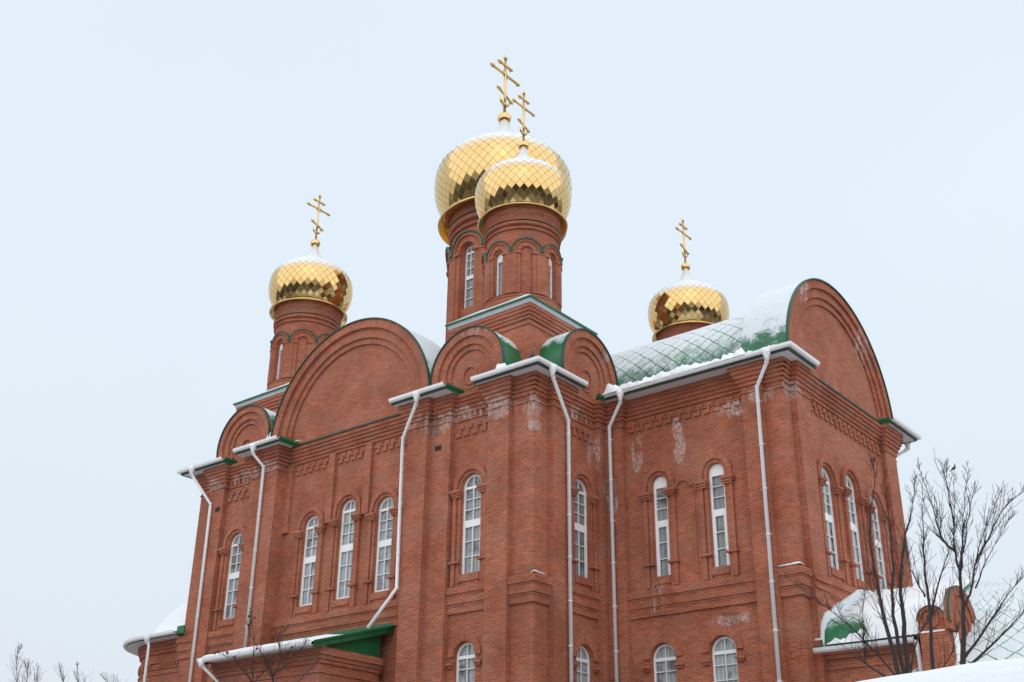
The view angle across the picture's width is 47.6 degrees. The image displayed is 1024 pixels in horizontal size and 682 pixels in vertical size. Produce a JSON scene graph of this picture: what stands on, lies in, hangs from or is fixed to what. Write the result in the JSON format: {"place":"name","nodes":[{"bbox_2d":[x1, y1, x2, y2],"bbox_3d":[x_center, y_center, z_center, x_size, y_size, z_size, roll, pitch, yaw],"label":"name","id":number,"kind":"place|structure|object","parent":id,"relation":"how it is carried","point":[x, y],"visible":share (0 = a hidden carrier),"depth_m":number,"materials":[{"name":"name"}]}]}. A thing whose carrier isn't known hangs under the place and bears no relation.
{"place":"outdoors","nodes":[
{"label":"outdoors","id":0,"kind":"place"},
{"bbox_2d":[0,0,1023,681],"label":"sky","id":1,"kind":"structure","parent":0,"point":[160,160],"materials":[{"name":"white"}]},
{"bbox_2d":[857,658,1023,681],"bbox_3d":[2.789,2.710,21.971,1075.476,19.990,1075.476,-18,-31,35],"label":"snowy ground","id":2,"kind":"structure","parent":0,"point":[1007,670],"depth_m":12.79,"materials":[{"name":"white snow"}]},
{"bbox_2d":[6,644,127,681],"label":"bare shrub","id":3,"kind":"object","parent":2,"relation":"on","point":[63,678],"visible":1,"depth_m":21.61,"materials":[{"name":"brown plant"}]},
{"bbox_2d":[213,607,323,681],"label":"rowan tree","id":4,"kind":"object","parent":2,"relation":"on","point":[272,676],"visible":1,"depth_m":24.93,"materials":[{"name":"brown plant"}]},
{"bbox_2d":[123,55,1023,681],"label":"church","id":5,"kind":"structure","parent":2,"relation":"on","point":[411,507],"depth_m":45.26,"materials":[{"name":"red brick"}]},
{"bbox_2d":[223,533,242,619],"bbox_3d":[-12.402,10.555,52.026,0.970,3.920,0.097,-18,-31,35],"label":"window","id":6,"kind":"structure","parent":5,"relation":"in","point":[235,557],"depth_m":52.08,"materials":[{"name":"white plastic"}]},
{"bbox_2d":[277,343,282,378],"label":"window","id":7,"kind":"structure","parent":5,"relation":"in","point":[280,352],"depth_m":58.10,"materials":[{"name":"white plastic"}]},
{"bbox_2d":[299,516,318,606],"bbox_3d":[-8.546,9.353,49.425,0.940,3.900,0.097,-18,-31,35],"label":"window","id":8,"kind":"structure","parent":5,"relation":"in","point":[309,560],"depth_m":49.47,"materials":[{"name":"white plastic"}]},
{"bbox_2d":[336,499,355,599],"bbox_3d":[-6.811,8.632,48.213,0.940,4.220,0.097,-18,-31,35],"label":"window","id":9,"kind":"structure","parent":5,"relation":"in","point":[347,527],"depth_m":48.25,"materials":[{"name":"white plastic"}]},
{"bbox_2d":[374,497,393,591],"bbox_3d":[-5.088,8.203,46.872,0.940,3.900,0.097,-18,-31,35],"label":"window","id":10,"kind":"structure","parent":5,"relation":"in","point":[384,540],"depth_m":46.90,"materials":[{"name":"white plastic"}]},
{"bbox_2d":[456,642,474,681],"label":"window","id":11,"kind":"structure","parent":5,"relation":"in","point":[465,672],"depth_m":41.92,"materials":[{"name":"white plastic"}]},
{"bbox_2d":[464,245,473,308],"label":"window","id":12,"kind":"structure","parent":5,"relation":"in","point":[468,302],"depth_m":59.95,"materials":[{"name":"white plastic"}]},
{"bbox_2d":[462,474,480,573],"bbox_3d":[-1.461,6.932,43.939,0.970,3.920,0.097,-18,-31,35],"label":"window","id":13,"kind":"structure","parent":5,"relation":"in","point":[472,497],"depth_m":43.99,"materials":[{"name":"white plastic"}]},
{"bbox_2d":[497,254,502,295],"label":"window","id":14,"kind":"structure","parent":5,"relation":"in","point":[500,258],"depth_m":49.66,"materials":[{"name":"white plastic"}]},
{"bbox_2d":[549,258,551,298],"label":"window","id":15,"kind":"structure","parent":5,"relation":"in","point":[550,262],"depth_m":49.86,"materials":[{"name":"white plastic"}]},
{"bbox_2d":[574,479,586,577],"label":"window","id":16,"kind":"structure","parent":5,"relation":"in","point":[580,500],"depth_m":44.36,"materials":[{"name":"white plastic"}]},
{"bbox_2d":[576,646,589,681],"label":"window","id":17,"kind":"structure","parent":5,"relation":"in","point":[583,670],"depth_m":42.30,"materials":[{"name":"white plastic"}]},
{"bbox_2d":[202,344,971,657],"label":"roof snow","id":18,"kind":"structure","parent":5,"relation":"on","point":[913,598],"depth_m":39.57,"materials":[{"name":"white snow"}]},
{"bbox_2d":[654,476,670,576],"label":"window","id":19,"kind":"structure","parent":5,"relation":"in","point":[660,500],"depth_m":44.02,"materials":[{"name":"white plastic"}]},
{"bbox_2d":[654,644,676,681],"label":"window","id":20,"kind":"structure","parent":5,"relation":"in","point":[665,670],"depth_m":42.01,"materials":[{"name":"white plastic"}]},
{"bbox_2d":[709,464,729,566],"bbox_3d":[7.647,6.422,42.597,0.660,4.000,0.097,-18,-31,35],"label":"window","id":21,"kind":"structure","parent":5,"relation":"in","point":[717,489],"depth_m":42.60,"materials":[{"name":"white plastic"}]},
{"bbox_2d":[712,636,737,681],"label":"window","id":22,"kind":"structure","parent":5,"relation":"in","point":[725,669],"depth_m":40.56,"materials":[{"name":"white plastic"}]},
{"bbox_2d":[821,468,838,569],"bbox_3d":[11.617,6.543,42.790,0.097,3.920,0.980,-18,-31,35],"label":"window","id":23,"kind":"structure","parent":5,"relation":"in","point":[832,546],"depth_m":42.91,"materials":[{"name":"white plastic"}]},
{"bbox_2d":[845,475,863,580],"bbox_3d":[13.003,7.147,44.394,0.097,4.220,0.980,-18,-31,35],"label":"window","id":24,"kind":"structure","parent":5,"relation":"in","point":[851,501],"depth_m":44.49,"materials":[{"name":"white plastic"}]},
{"bbox_2d":[870,497,886,589],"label":"window","id":25,"kind":"structure","parent":5,"relation":"in","point":[880,561],"depth_m":45.99,"materials":[{"name":"white plastic"}]},
{"bbox_2d":[777,435,955,676],"bbox_3d":[4.954,3.058,16.507,2.450,3.526,0.760,-9,-27,19],"label":"bare tree","id":26,"kind":"object","parent":2,"relation":"on","point":[907,665],"visible":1,"depth_m":16.14,"materials":[{"name":"brown plant"}]},
{"bbox_2d":[897,471,960,669],"bbox_3d":[6.380,3.551,17.480,1.004,3.267,0.591,-7,-26,16],"label":"bare tree","id":27,"kind":"object","parent":2,"relation":"on","point":[932,662],"visible":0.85,"depth_m":17.48,"materials":[{"name":"brown plant"}]},
{"bbox_2d":[917,452,1023,664],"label":"bare tree","id":28,"kind":"object","parent":2,"relation":"on","point":[964,654],"visible":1,"depth_m":16.53,"materials":[{"name":"brown plant"}]}
]}

